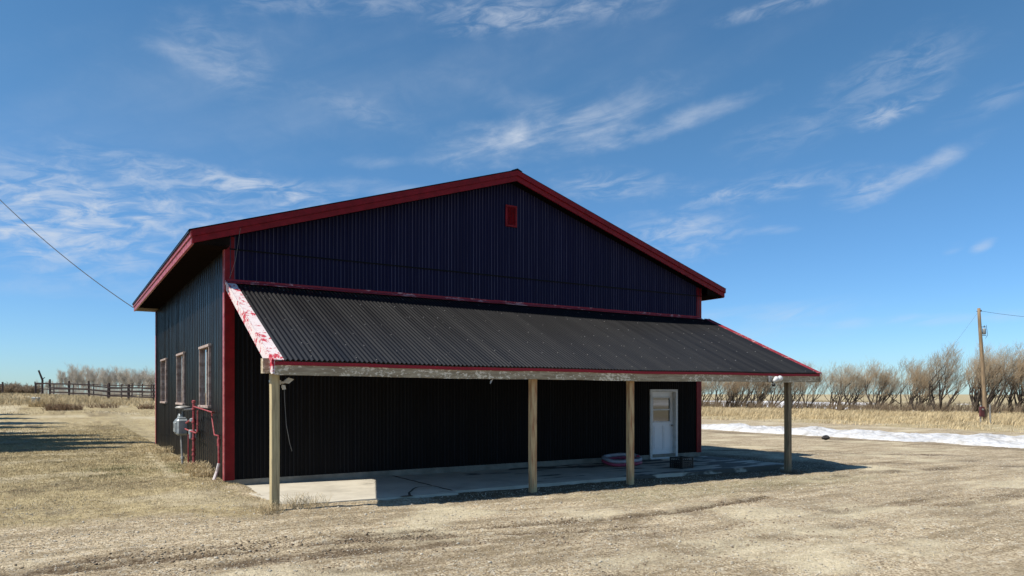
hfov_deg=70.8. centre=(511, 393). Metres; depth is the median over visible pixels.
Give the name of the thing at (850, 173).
sky
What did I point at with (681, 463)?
milk crate
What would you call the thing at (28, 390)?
bare shrub
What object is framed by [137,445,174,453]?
wall weeds
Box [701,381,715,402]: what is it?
bare willow
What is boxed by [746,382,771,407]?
bare willow
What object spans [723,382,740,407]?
bare willow
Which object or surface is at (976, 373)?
bare willow
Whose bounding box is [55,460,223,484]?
grass
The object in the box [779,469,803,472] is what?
grass tuft
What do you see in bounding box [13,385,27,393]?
bare shrub
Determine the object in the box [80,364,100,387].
bare aspen
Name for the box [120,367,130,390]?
bare aspen
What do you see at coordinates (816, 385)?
bare willow
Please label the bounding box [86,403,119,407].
red weeds
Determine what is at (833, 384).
bare willow
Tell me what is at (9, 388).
bare shrub
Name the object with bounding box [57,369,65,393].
bare aspen
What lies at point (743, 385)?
bare willow
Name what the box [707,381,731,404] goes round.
bare willow
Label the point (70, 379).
bare aspen
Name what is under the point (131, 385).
pole fence
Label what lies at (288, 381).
flood light
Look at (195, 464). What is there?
wall weeds
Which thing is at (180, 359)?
window
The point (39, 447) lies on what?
dry grass
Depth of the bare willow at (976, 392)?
81.39 m
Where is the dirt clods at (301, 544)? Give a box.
[14,493,1021,575]
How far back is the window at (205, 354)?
18.18 m
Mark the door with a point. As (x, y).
(662, 402)
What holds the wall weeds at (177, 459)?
on the ground at (1005, 559)
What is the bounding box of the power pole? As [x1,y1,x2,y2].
[976,308,990,423]
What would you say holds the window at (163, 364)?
in the metal shop
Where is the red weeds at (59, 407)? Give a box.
[40,403,84,410]
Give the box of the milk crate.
[670,456,693,468]
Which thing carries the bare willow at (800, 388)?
on the ground at (1005, 559)
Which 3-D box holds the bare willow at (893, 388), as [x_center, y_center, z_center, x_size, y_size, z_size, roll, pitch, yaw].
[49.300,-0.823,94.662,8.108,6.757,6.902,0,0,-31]
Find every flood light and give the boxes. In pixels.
[269,378,293,449]
[768,376,782,386]
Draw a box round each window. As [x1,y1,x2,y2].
[160,358,167,402]
[175,352,184,404]
[198,344,210,407]
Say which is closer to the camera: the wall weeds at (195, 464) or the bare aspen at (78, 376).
the wall weeds at (195, 464)
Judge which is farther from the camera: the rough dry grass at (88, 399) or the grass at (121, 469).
the rough dry grass at (88, 399)
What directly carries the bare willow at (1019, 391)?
on the ground at (1005, 559)
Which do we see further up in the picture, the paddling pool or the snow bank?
the snow bank
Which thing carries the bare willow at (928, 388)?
on the ground at (1005, 559)
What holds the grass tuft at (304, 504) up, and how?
on the ground at (1005, 559)
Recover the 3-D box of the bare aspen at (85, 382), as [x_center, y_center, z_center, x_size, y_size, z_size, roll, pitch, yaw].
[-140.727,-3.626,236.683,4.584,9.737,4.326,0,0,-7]
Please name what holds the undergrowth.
on the ground at (1005, 559)
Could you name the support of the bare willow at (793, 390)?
on the ground at (1005, 559)
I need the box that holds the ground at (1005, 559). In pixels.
[0,394,1023,575]
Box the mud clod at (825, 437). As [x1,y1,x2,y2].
[821,435,829,439]
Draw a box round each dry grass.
[0,392,154,414]
[0,423,381,565]
[701,405,1023,432]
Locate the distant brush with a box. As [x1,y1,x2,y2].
[29,384,154,396]
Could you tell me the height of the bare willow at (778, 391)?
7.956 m
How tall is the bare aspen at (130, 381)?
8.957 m
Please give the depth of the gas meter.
18.88 m
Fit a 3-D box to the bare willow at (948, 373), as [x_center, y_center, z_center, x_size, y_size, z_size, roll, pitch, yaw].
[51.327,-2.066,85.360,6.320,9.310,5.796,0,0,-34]
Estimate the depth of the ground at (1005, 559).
11.76 m
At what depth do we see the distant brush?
193.32 m
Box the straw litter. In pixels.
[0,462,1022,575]
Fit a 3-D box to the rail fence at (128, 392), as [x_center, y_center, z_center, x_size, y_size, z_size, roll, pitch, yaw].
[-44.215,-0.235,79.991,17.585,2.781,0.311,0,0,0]
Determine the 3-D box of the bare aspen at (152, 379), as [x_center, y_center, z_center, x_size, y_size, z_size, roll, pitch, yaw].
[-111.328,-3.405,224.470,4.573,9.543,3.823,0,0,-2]
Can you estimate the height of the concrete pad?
0.146 m
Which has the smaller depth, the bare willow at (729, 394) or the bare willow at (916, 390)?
the bare willow at (916, 390)
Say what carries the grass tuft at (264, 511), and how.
on the ground at (1005, 559)
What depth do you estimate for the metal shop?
18.18 m
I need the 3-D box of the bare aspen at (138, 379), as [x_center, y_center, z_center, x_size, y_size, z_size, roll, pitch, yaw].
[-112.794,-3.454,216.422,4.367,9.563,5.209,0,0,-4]
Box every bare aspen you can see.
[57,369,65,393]
[60,368,78,386]
[63,362,86,391]
[67,370,73,392]
[69,368,84,390]
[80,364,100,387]
[80,371,88,387]
[95,368,107,388]
[99,368,113,386]
[106,368,119,393]
[110,364,130,395]
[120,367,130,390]
[128,373,135,389]
[130,368,145,386]
[143,370,152,396]
[148,368,154,386]
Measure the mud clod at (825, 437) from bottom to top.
0.256 m
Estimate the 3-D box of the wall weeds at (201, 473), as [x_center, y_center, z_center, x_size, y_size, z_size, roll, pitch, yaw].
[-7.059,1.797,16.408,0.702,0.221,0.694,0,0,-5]
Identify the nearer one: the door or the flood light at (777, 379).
the flood light at (777, 379)
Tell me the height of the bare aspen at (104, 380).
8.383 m
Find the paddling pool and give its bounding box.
[601,453,641,466]
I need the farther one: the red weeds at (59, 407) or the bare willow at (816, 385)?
the bare willow at (816, 385)
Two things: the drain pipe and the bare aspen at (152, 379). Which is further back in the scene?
the bare aspen at (152, 379)
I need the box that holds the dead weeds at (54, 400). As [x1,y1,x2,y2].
[19,396,74,406]
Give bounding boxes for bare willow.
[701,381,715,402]
[701,381,719,401]
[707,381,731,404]
[720,382,765,407]
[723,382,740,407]
[724,382,758,406]
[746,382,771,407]
[753,382,772,406]
[760,360,807,405]
[779,361,822,407]
[780,382,809,400]
[799,361,826,408]
[820,367,848,408]
[824,359,881,409]
[835,364,874,407]
[849,366,911,408]
[859,355,900,409]
[881,354,943,411]
[903,365,936,410]
[911,361,942,410]
[922,338,973,411]
[962,341,1021,412]
[965,348,1005,405]
[973,343,1023,412]
[990,340,1023,411]
[1009,346,1023,411]
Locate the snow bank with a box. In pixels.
[701,423,1023,447]
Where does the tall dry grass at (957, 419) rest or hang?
on the ground at (1005, 559)
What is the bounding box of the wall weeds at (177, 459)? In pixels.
[157,453,189,461]
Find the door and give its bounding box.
[652,392,672,453]
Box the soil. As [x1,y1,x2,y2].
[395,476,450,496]
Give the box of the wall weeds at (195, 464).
[178,460,211,473]
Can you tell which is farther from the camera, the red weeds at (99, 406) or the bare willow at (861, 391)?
the bare willow at (861, 391)
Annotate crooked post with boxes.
[38,370,44,394]
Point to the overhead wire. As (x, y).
(65, 257)
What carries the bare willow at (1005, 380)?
on the ground at (1005, 559)
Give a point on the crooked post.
(42, 385)
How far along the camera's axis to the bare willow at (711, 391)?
122.50 m
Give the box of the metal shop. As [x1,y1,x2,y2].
[132,168,821,510]
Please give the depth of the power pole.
55.73 m
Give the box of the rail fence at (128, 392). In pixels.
[34,379,154,400]
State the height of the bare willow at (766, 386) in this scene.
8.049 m
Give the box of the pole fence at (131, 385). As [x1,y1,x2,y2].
[36,383,154,398]
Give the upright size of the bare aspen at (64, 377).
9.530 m
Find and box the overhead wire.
[0,200,132,307]
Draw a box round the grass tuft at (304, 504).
[280,491,333,509]
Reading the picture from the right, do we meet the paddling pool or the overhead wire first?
the paddling pool
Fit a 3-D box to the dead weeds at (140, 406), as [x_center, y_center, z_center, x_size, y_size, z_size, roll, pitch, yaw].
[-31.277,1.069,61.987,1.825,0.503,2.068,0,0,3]
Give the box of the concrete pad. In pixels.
[246,456,783,504]
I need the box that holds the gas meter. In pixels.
[173,400,217,464]
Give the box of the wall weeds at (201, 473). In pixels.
[189,467,215,477]
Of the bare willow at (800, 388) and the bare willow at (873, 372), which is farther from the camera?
the bare willow at (800, 388)
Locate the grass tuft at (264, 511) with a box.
[251,499,289,514]
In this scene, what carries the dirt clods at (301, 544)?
on the ground at (1005, 559)
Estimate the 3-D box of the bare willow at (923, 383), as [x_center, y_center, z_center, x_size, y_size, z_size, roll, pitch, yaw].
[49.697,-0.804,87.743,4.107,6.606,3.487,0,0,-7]
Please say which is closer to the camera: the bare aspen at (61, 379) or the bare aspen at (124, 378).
the bare aspen at (124, 378)
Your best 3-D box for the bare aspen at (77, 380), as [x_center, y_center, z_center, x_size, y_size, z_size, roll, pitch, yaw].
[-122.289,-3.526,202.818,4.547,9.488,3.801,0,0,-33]
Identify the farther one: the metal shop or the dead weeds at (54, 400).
the dead weeds at (54, 400)
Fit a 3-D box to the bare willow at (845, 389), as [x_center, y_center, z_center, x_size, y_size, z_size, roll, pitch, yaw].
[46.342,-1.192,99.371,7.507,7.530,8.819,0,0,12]
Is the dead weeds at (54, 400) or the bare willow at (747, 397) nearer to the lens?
the dead weeds at (54, 400)
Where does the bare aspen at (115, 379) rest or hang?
on the ground at (1005, 559)
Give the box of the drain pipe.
[212,435,220,479]
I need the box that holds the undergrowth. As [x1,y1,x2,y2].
[701,399,1023,413]
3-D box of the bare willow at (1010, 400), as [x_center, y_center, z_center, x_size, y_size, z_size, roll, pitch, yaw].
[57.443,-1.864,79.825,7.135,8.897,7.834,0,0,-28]
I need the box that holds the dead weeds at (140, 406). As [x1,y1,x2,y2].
[137,404,154,408]
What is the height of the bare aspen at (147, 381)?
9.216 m
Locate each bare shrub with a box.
[1,382,20,393]
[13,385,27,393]
[23,385,40,393]
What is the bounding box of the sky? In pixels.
[0,0,1023,393]
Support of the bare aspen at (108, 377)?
on the ground at (1005, 559)

